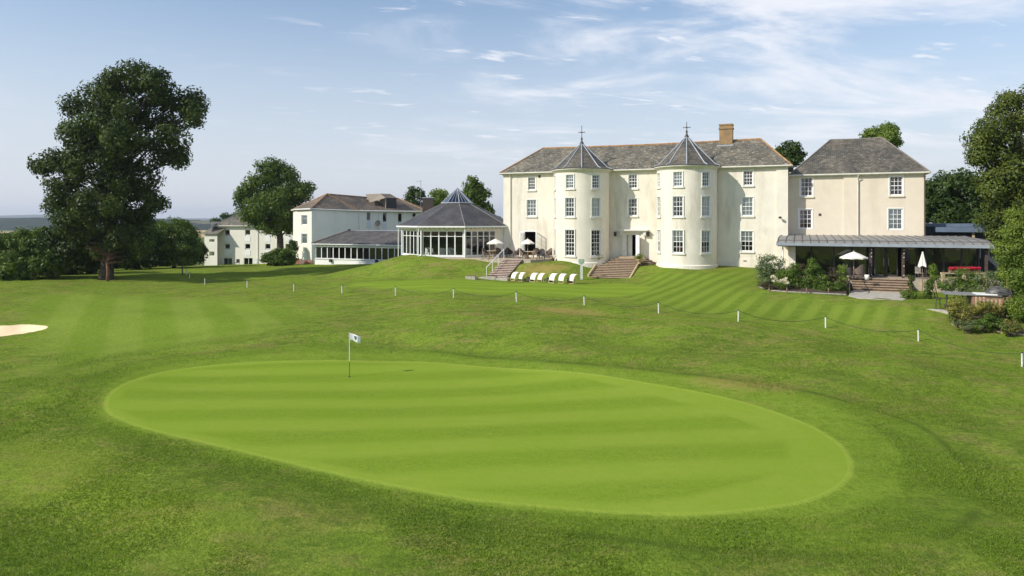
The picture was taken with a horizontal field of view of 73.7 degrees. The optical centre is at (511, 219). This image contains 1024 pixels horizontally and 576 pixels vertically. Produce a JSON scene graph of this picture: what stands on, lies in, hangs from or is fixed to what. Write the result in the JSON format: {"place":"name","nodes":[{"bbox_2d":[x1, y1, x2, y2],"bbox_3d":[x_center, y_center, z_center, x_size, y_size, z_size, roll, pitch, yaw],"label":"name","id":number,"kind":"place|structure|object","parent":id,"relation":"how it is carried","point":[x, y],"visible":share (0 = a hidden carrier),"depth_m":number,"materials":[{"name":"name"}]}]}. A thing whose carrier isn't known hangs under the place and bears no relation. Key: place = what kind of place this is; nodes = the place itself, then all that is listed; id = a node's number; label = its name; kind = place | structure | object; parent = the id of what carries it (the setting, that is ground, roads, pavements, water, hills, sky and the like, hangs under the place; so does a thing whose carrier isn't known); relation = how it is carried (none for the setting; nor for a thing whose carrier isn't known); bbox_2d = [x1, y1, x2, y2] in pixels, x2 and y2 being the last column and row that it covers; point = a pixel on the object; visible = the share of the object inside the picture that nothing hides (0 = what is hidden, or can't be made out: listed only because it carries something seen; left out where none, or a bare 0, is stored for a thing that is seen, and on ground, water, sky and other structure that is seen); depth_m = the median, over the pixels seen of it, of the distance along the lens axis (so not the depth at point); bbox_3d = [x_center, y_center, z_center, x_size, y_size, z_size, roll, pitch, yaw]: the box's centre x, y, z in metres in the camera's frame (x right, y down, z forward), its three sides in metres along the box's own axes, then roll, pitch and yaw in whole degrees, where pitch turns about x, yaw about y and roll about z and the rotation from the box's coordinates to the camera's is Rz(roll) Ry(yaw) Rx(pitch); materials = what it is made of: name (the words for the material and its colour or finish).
{"place":"outdoors","nodes":[
{"label":"outdoors","id":0,"kind":"place"},
{"bbox_2d":[0,217,210,229],"bbox_3d":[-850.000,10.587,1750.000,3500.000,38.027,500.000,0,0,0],"label":"hills","id":1,"kind":"structure","parent":0,"point":[12,223],"depth_m":1711.57,"materials":[{"name":"green plant"}]},
{"bbox_2d":[0,215,221,220],"bbox_3d":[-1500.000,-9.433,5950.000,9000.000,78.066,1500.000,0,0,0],"label":"hills","id":2,"kind":"structure","parent":0,"point":[31,216],"depth_m":6089.21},
{"bbox_2d":[0,222,1023,575],"bbox_3d":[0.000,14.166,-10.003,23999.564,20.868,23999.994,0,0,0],"label":"ground","id":3,"kind":"structure","parent":0,"point":[510,428],"depth_m":26.59,"materials":[{"name":"green plant"}]},
{"bbox_2d":[0,226,73,280],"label":"shrub","id":4,"kind":"object","parent":3,"relation":"on","point":[23,257],"visible":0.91,"depth_m":72.65,"materials":[{"name":"green plant"}]},
{"bbox_2d":[58,227,100,274],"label":"evergreen shrub","id":5,"kind":"object","parent":3,"relation":"on","point":[89,266],"visible":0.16,"depth_m":80.97,"materials":[{"name":"green plant"}]},
{"bbox_2d":[86,245,126,280],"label":"trunk","id":6,"kind":"object","parent":3,"relation":"on","point":[108,254],"visible":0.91,"depth_m":72.26,"materials":[{"name":"brown plant"}]},
{"bbox_2d":[26,58,210,279],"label":"oak tree","id":7,"kind":"object","parent":3,"relation":"on","point":[86,210],"visible":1,"depth_m":72.20,"materials":[{"name":"green plant"}]},
{"bbox_2d":[114,223,168,269],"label":"evergreen tree","id":8,"kind":"object","parent":3,"relation":"on","point":[152,259],"visible":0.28,"depth_m":90.91,"materials":[{"name":"green plant"}]},
{"bbox_2d":[155,216,203,267],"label":"tree","id":9,"kind":"object","parent":3,"relation":"on","point":[176,237],"visible":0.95,"depth_m":92.61,"materials":[{"name":"green plant"}]},
{"bbox_2d":[150,219,208,265],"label":"evergreen tree","id":10,"kind":"object","parent":3,"relation":"on","point":[205,249],"visible":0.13,"depth_m":111.75,"materials":[{"name":"green plant"}]},
{"bbox_2d":[209,211,236,222],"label":"background tree","id":11,"kind":"object","parent":3,"relation":"on","point":[223,216],"visible":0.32,"depth_m":154.28,"materials":[{"name":"green plant"}]},
{"bbox_2d":[202,212,292,265],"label":"hotel","id":12,"kind":"structure","parent":3,"relation":"on","point":[232,238],"depth_m":128.98,"materials":[{"name":"white paint"}]},
{"bbox_2d":[232,154,317,248],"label":"lime tree","id":13,"kind":"object","parent":3,"relation":"on","point":[272,203],"visible":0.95,"depth_m":111.40,"materials":[{"name":"green plant"}]},
{"bbox_2d":[259,247,298,265],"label":"laurel bush","id":14,"kind":"object","parent":3,"relation":"on","point":[279,257],"visible":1,"depth_m":93.03,"materials":[{"name":"green plant"}]},
{"bbox_2d":[286,240,298,251],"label":"laurel bush","id":15,"kind":"object","parent":3,"relation":"on","point":[293,245],"visible":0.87,"depth_m":99.59,"materials":[{"name":"green plant"}]},
{"bbox_2d":[349,333,360,376],"bbox_3d":[-7.589,6.551,32.955,0.540,2.180,0.068,0,0,-6],"label":"golf flag","id":16,"kind":"object","parent":3,"relation":"on","point":[355,338],"visible":1,"depth_m":32.94,"materials":[{"name":"white fabric"}]},
{"bbox_2d":[311,229,400,264],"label":"lean to","id":17,"kind":"object","parent":3,"relation":"on","point":[348,246],"visible":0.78,"depth_m":91.83,"materials":[{"name":"white paint"}]},
{"bbox_2d":[291,193,421,262],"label":"white wing","id":18,"kind":"structure","parent":3,"relation":"on","point":[323,216],"depth_m":105.67,"materials":[{"name":"white paint"}]},
{"bbox_2d":[422,196,434,212],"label":"brick chimney","id":19,"kind":"object","parent":18,"relation":"on","point":[427,202],"visible":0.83,"depth_m":100.00,"materials":[{"name":"brick"}]},
{"bbox_2d":[402,186,425,216],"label":"background tree","id":20,"kind":"object","parent":3,"relation":"on","point":[411,194],"visible":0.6,"depth_m":117.62,"materials":[{"name":"green plant"}]},
{"bbox_2d":[428,188,449,206],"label":"background tree","id":21,"kind":"object","parent":3,"relation":"on","point":[440,195],"visible":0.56,"depth_m":111.16,"materials":[{"name":"green plant"}]},
{"bbox_2d":[396,188,507,257],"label":"octagonal pavilion","id":22,"kind":"structure","parent":3,"relation":"on","point":[458,220],"depth_m":73.18,"materials":[{"name":"grey stone"}]},
{"bbox_2d":[461,175,494,213],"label":"background tree","id":23,"kind":"object","parent":3,"relation":"on","point":[474,192],"visible":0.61,"depth_m":104.23,"materials":[{"name":"green plant"}]},
{"bbox_2d":[439,256,553,262],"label":"terrace","id":24,"kind":"structure","parent":3,"relation":"on","point":[527,260],"depth_m":68.32,"materials":[{"name":"stone"}]},
{"bbox_2d":[489,259,522,277],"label":"terrace steps","id":25,"kind":"structure","parent":3,"relation":"on","point":[505,268],"depth_m":65.06,"materials":[{"name":"stone"}]},
{"bbox_2d":[587,256,655,278],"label":"entrance steps","id":26,"kind":"structure","parent":3,"relation":"on","point":[619,267],"depth_m":64.56,"materials":[{"name":"stone"}]},
{"bbox_2d":[498,122,793,268],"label":"country house","id":27,"kind":"structure","parent":3,"relation":"on","point":[722,200],"depth_m":65.58,"materials":[{"name":"white paint"}]},
{"bbox_2d":[525,199,536,217],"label":"window","id":28,"kind":"structure","parent":27,"relation":"in","point":[531,205],"depth_m":71.50,"materials":[{"name":"white paint"}]},
{"bbox_2d":[527,176,535,190],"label":"window","id":29,"kind":"structure","parent":27,"relation":"in","point":[534,177],"depth_m":71.50,"materials":[{"name":"white paint"}]},
{"bbox_2d":[564,229,574,255],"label":"window","id":30,"kind":"structure","parent":27,"relation":"in","point":[565,230],"depth_m":65.97,"materials":[{"name":"white paint"}]},
{"bbox_2d":[565,174,573,188],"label":"window","id":31,"kind":"structure","parent":27,"relation":"in","point":[570,178],"depth_m":66.03,"materials":[{"name":"white paint"}]},
{"bbox_2d":[565,197,574,216],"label":"window","id":32,"kind":"structure","parent":27,"relation":"in","point":[567,198],"depth_m":65.94,"materials":[{"name":"white paint"}]},
{"bbox_2d":[591,174,599,188],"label":"window","id":33,"kind":"structure","parent":27,"relation":"in","point":[594,177],"depth_m":65.82,"materials":[{"name":"white paint"}]},
{"bbox_2d":[591,229,600,255],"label":"window","id":34,"kind":"structure","parent":27,"relation":"in","point":[596,230],"depth_m":65.86,"materials":[{"name":"white paint"}]},
{"bbox_2d":[591,197,600,216],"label":"window","id":35,"kind":"structure","parent":27,"relation":"in","point":[594,200],"depth_m":65.87,"materials":[{"name":"grey glass"}]},
{"bbox_2d":[627,235,631,255],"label":"door","id":36,"kind":"structure","parent":27,"relation":"in","point":[629,237],"depth_m":67.60,"materials":[{"name":"white paint"}]},
{"bbox_2d":[627,173,637,189],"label":"window","id":37,"kind":"structure","parent":27,"relation":"in","point":[635,178],"depth_m":67.27,"materials":[{"name":"white paint"}]},
{"bbox_2d":[627,198,637,216],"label":"window","id":38,"kind":"structure","parent":27,"relation":"in","point":[629,200],"depth_m":67.33,"materials":[{"name":"white paint"}]},
{"bbox_2d":[656,196,660,216],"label":"window","id":39,"kind":"structure","parent":27,"relation":"in","point":[659,197],"depth_m":64.33,"materials":[{"name":"white paint"}]},
{"bbox_2d":[672,230,683,252],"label":"window","id":40,"kind":"structure","parent":27,"relation":"in","point":[677,235],"depth_m":62.02,"materials":[{"name":"white paint"}]},
{"bbox_2d":[672,196,683,216],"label":"window","id":41,"kind":"structure","parent":27,"relation":"in","point":[681,198],"depth_m":61.96,"materials":[{"name":"white paint"}]},
{"bbox_2d":[673,171,682,186],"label":"window","id":42,"kind":"structure","parent":27,"relation":"in","point":[678,175],"depth_m":61.97,"materials":[{"name":"white paint"}]},
{"bbox_2d":[701,230,710,252],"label":"window","id":43,"kind":"structure","parent":27,"relation":"in","point":[704,233],"depth_m":61.87,"materials":[{"name":"white paint"}]},
{"bbox_2d":[701,196,710,216],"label":"window","id":44,"kind":"structure","parent":27,"relation":"in","point":[705,200],"depth_m":61.87,"materials":[{"name":"grey glass"}]},
{"bbox_2d":[740,230,753,252],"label":"window","id":45,"kind":"structure","parent":27,"relation":"in","point":[745,235],"depth_m":63.16,"materials":[{"name":"white paint"}]},
{"bbox_2d":[741,196,753,217],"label":"window","id":46,"kind":"structure","parent":27,"relation":"in","point":[747,202],"depth_m":63.16,"materials":[{"name":"white paint"}]},
{"bbox_2d":[742,170,753,186],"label":"window","id":47,"kind":"structure","parent":27,"relation":"in","point":[751,174],"depth_m":63.11,"materials":[{"name":"white paint"}]},
{"bbox_2d":[775,140,807,167],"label":"background tree","id":48,"kind":"object","parent":3,"relation":"on","point":[793,153],"visible":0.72,"depth_m":91.06,"materials":[{"name":"green plant"}]},
{"bbox_2d":[758,286,845,294],"bbox_3d":[20.345,5.108,48.366,5.888,0.349,1.600,0,0,32],"label":"bed edging","id":49,"kind":"object","parent":3,"relation":"on","point":[807,292],"visible":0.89,"depth_m":47.82,"materials":[{"name":"stone"}]},
{"bbox_2d":[760,279,848,293],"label":"bed soil","id":50,"kind":"structure","parent":3,"relation":"on","point":[809,289],"depth_m":48.40,"materials":[{"name":"brown soil"}]},
{"bbox_2d":[752,253,787,286],"bbox_3d":[19.255,3.746,50.526,2.760,2.674,1.911,0,0,0],"label":"butterfly bush","id":51,"kind":"object","parent":50,"relation":"on","point":[767,273],"visible":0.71,"depth_m":50.28,"materials":[{"name":"green plant"}]},
{"bbox_2d":[770,275,788,289],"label":"white hydrangea","id":52,"kind":"object","parent":50,"relation":"on","point":[779,282],"visible":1,"depth_m":48.57,"materials":[{"name":"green plant"}]},
{"bbox_2d":[758,281,805,289],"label":"hedge","id":53,"kind":"object","parent":50,"relation":"on","point":[766,285],"visible":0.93,"depth_m":48.85,"materials":[{"name":"green plant"}]},
{"bbox_2d":[772,263,803,287],"bbox_3d":[20.325,4.093,49.985,2.217,2.075,2.120,0,0,44],"label":"round shrub","id":54,"kind":"object","parent":50,"relation":"on","point":[791,274],"visible":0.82,"depth_m":49.55,"materials":[{"name":"green plant"}]},
{"bbox_2d":[798,257,828,288],"bbox_3d":[21.770,3.970,49.628,2.454,2.515,1.746,0,0,0],"label":"upright shrub","id":55,"kind":"object","parent":50,"relation":"on","point":[811,270],"visible":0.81,"depth_m":49.33,"materials":[{"name":"green plant"}]},
{"bbox_2d":[812,280,835,292],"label":"shrub","id":56,"kind":"object","parent":50,"relation":"on","point":[824,284],"visible":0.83,"depth_m":48.59,"materials":[{"name":"green plant"}]},
{"bbox_2d":[820,266,839,286],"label":"purple shrub","id":57,"kind":"object","parent":50,"relation":"on","point":[833,276],"visible":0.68,"depth_m":49.56,"materials":[{"name":"green plant"}]},
{"bbox_2d":[830,281,845,293],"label":"ball shrub","id":58,"kind":"object","parent":50,"relation":"on","point":[841,286],"visible":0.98,"depth_m":48.30,"materials":[{"name":"green plant"}]},
{"bbox_2d":[836,263,848,293],"bbox_3d":[23.689,4.238,48.936,0.902,2.224,0.883,0,0,40],"label":"columnar conifer","id":59,"kind":"object","parent":50,"relation":"on","point":[842,277],"visible":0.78,"depth_m":48.84,"materials":[{"name":"green plant"}]},
{"bbox_2d":[788,137,931,235],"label":"tan block","id":60,"kind":"structure","parent":3,"relation":"on","point":[866,186],"depth_m":61.19,"materials":[{"name":"white paint"}]},
{"bbox_2d":[798,208,812,228],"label":"window","id":61,"kind":"structure","parent":60,"relation":"in","point":[809,214],"depth_m":62.61,"materials":[{"name":"white paint"}]},
{"bbox_2d":[799,177,813,197],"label":"window","id":62,"kind":"structure","parent":60,"relation":"in","point":[802,182],"depth_m":62.58,"materials":[{"name":"white paint"}]},
{"bbox_2d":[887,208,903,229],"bbox_3d":[33.553,-0.068,59.766,1.264,1.926,0.220,0,0,23],"label":"window","id":63,"kind":"structure","parent":60,"relation":"in","point":[895,216],"depth_m":59.82,"materials":[{"name":"white paint"}]},
{"bbox_2d":[888,175,904,196],"bbox_3d":[33.605,-2.920,59.731,1.230,1.925,0.380,0,0,23],"label":"window","id":64,"kind":"structure","parent":60,"relation":"in","point":[892,181],"depth_m":59.78,"materials":[{"name":"white paint"}]},
{"bbox_2d":[849,291,907,299],"bbox_3d":[25.662,5.412,47.832,3.610,0.376,7.206,0,0,30],"label":"paving pad","id":65,"kind":"object","parent":3,"relation":"on","point":[873,295],"visible":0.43,"depth_m":46.95,"materials":[{"name":"stone"}]},
{"bbox_2d":[852,278,908,292],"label":"garden steps","id":66,"kind":"structure","parent":3,"relation":"on","point":[879,285],"depth_m":50.28,"materials":[{"name":"stone"}]},
{"bbox_2d":[853,265,864,278],"bbox_3d":[25.934,3.876,50.997,0.828,1.057,0.674,0,0,-20],"label":"rattan chair","id":67,"kind":"object","parent":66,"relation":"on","point":[860,269],"visible":0.97,"depth_m":50.71,"materials":[{"name":"beige wicker"}]},
{"bbox_2d":[858,120,903,147],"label":"background tree","id":68,"kind":"object","parent":3,"relation":"on","point":[889,131],"visible":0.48,"depth_m":94.90,"materials":[{"name":"green plant"}]},
{"bbox_2d":[898,289,922,298],"bbox_3d":[26.710,4.963,45.349,1.885,0.757,1.068,0,0,0],"label":"spreading juniper","id":69,"kind":"object","parent":3,"relation":"on","point":[907,294],"visible":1,"depth_m":45.34,"materials":[{"name":"green plant"}]},
{"bbox_2d":[906,275,914,296],"bbox_3d":[26.981,4.535,46.212,0.578,1.619,0.659,0,0,37],"label":"spiral conifer","id":70,"kind":"object","parent":3,"relation":"on","point":[910,283],"visible":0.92,"depth_m":46.13,"materials":[{"name":"green plant"}]},
{"bbox_2d":[918,252,926,292],"bbox_3d":[29.253,3.744,48.596,0.552,2.912,0.580,0,0,0],"label":"closed parasol","id":71,"kind":"object","parent":3,"relation":"on","point":[922,262],"visible":1,"depth_m":48.57,"materials":[{"name":"white fabric"}]},
{"bbox_2d":[920,278,935,298],"bbox_3d":[27.734,4.610,45.634,0.922,1.487,0.932,0,0,0],"label":"dark conifer","id":72,"kind":"object","parent":3,"relation":"on","point":[927,294],"visible":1,"depth_m":45.49,"materials":[{"name":"green plant"}]},
{"bbox_2d":[927,263,941,297],"bbox_3d":[28.583,4.151,46.179,0.908,2.482,0.726,0,0,0],"label":"yellow conifer","id":73,"kind":"object","parent":3,"relation":"on","point":[933,268],"visible":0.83,"depth_m":46.09,"materials":[{"name":"green plant"}]},
{"bbox_2d":[936,266,986,299],"bbox_3d":[29.952,4.257,45.447,3.337,2.280,1.530,0,0,0],"label":"mixed shrub","id":74,"kind":"object","parent":3,"relation":"on","point":[958,283],"visible":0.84,"depth_m":45.32,"materials":[{"name":"green plant"}]},
{"bbox_2d":[926,167,997,226],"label":"broadleaf tree","id":75,"kind":"object","parent":3,"relation":"on","point":[951,198],"visible":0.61,"depth_m":76.38,"materials":[{"name":"green plant"}]},
{"bbox_2d":[945,297,979,327],"bbox_3d":[26.359,5.459,40.086,1.925,1.939,1.232,0,0,0],"label":"variegated shrub","id":76,"kind":"object","parent":3,"relation":"on","point":[963,314],"visible":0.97,"depth_m":39.91,"materials":[{"name":"green plant"}]},
{"bbox_2d":[940,272,986,288],"bbox_3d":[32.035,4.323,48.450,3.224,1.154,0.200,0,0,0],"label":"wooden rail","id":77,"kind":"object","parent":3,"relation":"on","point":[942,275],"visible":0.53,"depth_m":48.37,"materials":[{"name":"brown wood"}]},
{"bbox_2d":[948,266,980,271],"bbox_3d":[32.102,3.521,48.394,2.428,0.445,0.524,0,0,0],"label":"geranium trough","id":78,"kind":"object","parent":77,"relation":"on","point":[971,269],"visible":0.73,"depth_m":48.35,"materials":[{"name":"red plant"}]},
{"bbox_2d":[926,223,1001,272],"bbox_3d":[38.808,2.481,60.931,7.812,4.239,5.000,0,0,23],"label":"flat roof annex","id":79,"kind":"object","parent":3,"relation":"on","point":[952,229],"visible":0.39,"depth_m":59.02,"materials":[{"name":"dark grey metal"},{"name":"glass"}]},
{"bbox_2d":[951,319,983,333],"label":"grey shrub","id":80,"kind":"object","parent":3,"relation":"on","point":[967,326],"visible":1,"depth_m":39.24,"materials":[{"name":"green plant"}]},
{"bbox_2d":[941,291,1003,313],"bbox_3d":[28.294,5.121,42.050,3.015,1.260,1.600,0,0,23],"label":"barbecue counter","id":81,"kind":"object","parent":3,"relation":"on","point":[972,297],"visible":0.46,"depth_m":41.34,"materials":[{"name":"grey"}]},
{"bbox_2d":[985,286,1011,297],"bbox_3d":[29.426,4.341,41.261,1.298,0.660,1.052,0,0,0],"label":"smoker grill","id":82,"kind":"object","parent":81,"relation":"on","point":[999,291],"visible":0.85,"depth_m":40.97,"materials":[{"name":"black metal"}]},
{"bbox_2d":[944,304,1023,333],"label":"bed soil","id":83,"kind":"structure","parent":3,"relation":"on","point":[975,317],"depth_m":40.78,"materials":[{"name":"brown soil"}]},
{"bbox_2d":[969,300,1005,318],"bbox_3d":[28.117,5.489,40.293,2.173,1.540,1.124,0,0,-8],"label":"variegated shrub","id":84,"kind":"object","parent":83,"relation":"on","point":[989,307],"visible":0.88,"depth_m":40.12,"materials":[{"name":"green plant"}]},
{"bbox_2d":[970,312,1005,332],"bbox_3d":[27.373,5.929,39.329,2.019,1.330,1.247,0,0,0],"label":"shrub","id":85,"kind":"object","parent":83,"relation":"on","point":[989,323],"visible":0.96,"depth_m":39.13,"materials":[{"name":"green plant"}]},
{"bbox_2d":[971,270,1005,291],"bbox_3d":[31.246,4.311,44.819,2.421,2.145,1.402,0,0,0],"label":"mixed shrub","id":86,"kind":"object","parent":3,"relation":"on","point":[980,277],"visible":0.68,"depth_m":44.72,"materials":[{"name":"green plant"}]},
{"bbox_2d":[959,84,1023,277],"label":"cedar tree","id":87,"kind":"object","parent":3,"relation":"on","point":[1003,175],"visible":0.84,"depth_m":53.49,"materials":[{"name":"green plant"}]},
{"bbox_2d":[989,204,1023,319],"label":"silver shrub tree","id":88,"kind":"object","parent":3,"relation":"on","point":[1014,273],"visible":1,"depth_m":36.86,"materials":[{"name":"green plant"}]},
{"bbox_2d":[998,318,1023,336],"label":"shrub","id":89,"kind":"object","parent":3,"relation":"on","point":[1008,329],"visible":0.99,"depth_m":38.53,"materials":[{"name":"green plant"}]},
{"bbox_2d":[1002,299,1023,323],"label":"dark shrub","id":90,"kind":"object","parent":3,"relation":"on","point":[1021,320],"visible":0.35,"depth_m":40.27,"materials":[{"name":"green plant"}]},
{"bbox_3d":[-13.989,5.782,56.164,0.110,0.825,0.105,-2,1,0],"label":"rope post","id":91,"kind":"object","parent":3,"relation":"on","visible":0},
{"bbox_2d":[186,270,1020,353],"bbox_3d":[-6.156,6.137,54.187,83.003,2.223,5.808,0,0,35],"label":"rope","id":92,"kind":"object","parent":91,"relation":"attached to","point":[669,307],"visible":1,"depth_m":42.16,"materials":[{"name":"fabric"}]},
{"bbox_2d":[0,0,1023,217],"label":"sky","id":93,"kind":"structure","parent":0,"point":[362,97],"materials":[{"name":"blue"}]},
{"bbox_2d":[796,275,998,291],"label":"garden terrace","id":94,"kind":"structure","parent":0,"point":[917,283],"depth_m":50.27,"materials":[{"name":"stone"}]},
{"bbox_2d":[840,251,867,277],"bbox_3d":[25.820,3.359,51.591,1.811,2.082,1.811,0,0,11],"label":"parasol","id":95,"kind":"object","parent":94,"relation":"on","point":[853,255],"visible":0.98,"depth_m":51.15,"materials":[{"name":"white fabric"}]},
{"bbox_2d":[776,234,994,278],"bbox_3d":[29.629,2.924,55.955,14.600,3.152,9.930,0,0,23],"label":"garden room","id":96,"kind":"object","parent":94,"relation":"on","point":[892,256],"visible":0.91,"depth_m":52.82,"materials":[{"name":"grey metal"}]},
{"bbox_2d":[796,246,810,269],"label":"window","id":97,"kind":"structure","parent":96,"relation":"in","point":[802,253],"depth_m":55.19,"materials":[{"name":"glass"}]},
{"bbox_2d":[812,247,833,273],"bbox_3d":[24.856,3.240,54.644,1.506,2.220,0.682,0,0,0],"label":"window","id":98,"kind":"structure","parent":96,"relation":"in","point":[824,256],"depth_m":54.60,"materials":[{"name":"glass"}]},
{"bbox_2d":[834,247,851,274],"bbox_3d":[26.195,3.240,54.078,1.181,2.220,0.544,0,0,0],"label":"window","id":99,"kind":"structure","parent":96,"relation":"in","point":[838,251],"depth_m":54.14,"materials":[{"name":"glass"}]},
{"bbox_2d":[852,247,868,274],"bbox_3d":[27.340,3.240,53.595,1.119,2.220,0.518,0,0,0],"label":"window","id":100,"kind":"structure","parent":96,"relation":"in","point":[864,251],"depth_m":53.54,"materials":[{"name":"glass"}]},
{"bbox_2d":[874,248,885,275],"bbox_3d":[28.588,3.250,53.027,0.752,2.240,0.444,0,0,0],"label":"glazed door","id":101,"kind":"structure","parent":96,"relation":"in","point":[879,253],"depth_m":53.05,"materials":[{"name":"glass"}]},
{"bbox_2d":[886,248,897,275],"bbox_3d":[29.352,3.250,52.745,0.761,2.240,0.299,0,0,5],"label":"glazed door","id":102,"kind":"structure","parent":96,"relation":"in","point":[891,253],"depth_m":52.74,"materials":[{"name":"glass"}]},
{"bbox_2d":[905,248,915,276],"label":"window","id":103,"kind":"structure","parent":96,"relation":"in","point":[910,253],"depth_m":52.26,"materials":[{"name":"glass"}]},
{"bbox_2d":[917,248,924,276],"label":"window","id":104,"kind":"structure","parent":96,"relation":"in","point":[919,250],"depth_m":52.01,"materials":[{"name":"glass"}]},
{"bbox_2d":[926,248,942,276],"bbox_3d":[31.965,3.240,51.641,1.063,2.220,0.494,0,0,0],"label":"window","id":105,"kind":"structure","parent":96,"relation":"in","point":[933,255],"depth_m":51.64,"materials":[{"name":"glass"}]},
{"bbox_2d":[944,249,960,276],"bbox_3d":[33.022,3.240,51.195,1.063,2.220,0.494,0,0,0],"label":"window","id":106,"kind":"structure","parent":96,"relation":"in","point":[952,257],"depth_m":51.21,"materials":[{"name":"glass"}]},
{"bbox_2d":[962,249,979,275],"bbox_3d":[34.080,3.240,50.748,1.063,2.220,0.494,0,0,0],"label":"window","id":107,"kind":"structure","parent":96,"relation":"in","point":[969,257],"depth_m":50.75,"materials":[{"name":"glass"}]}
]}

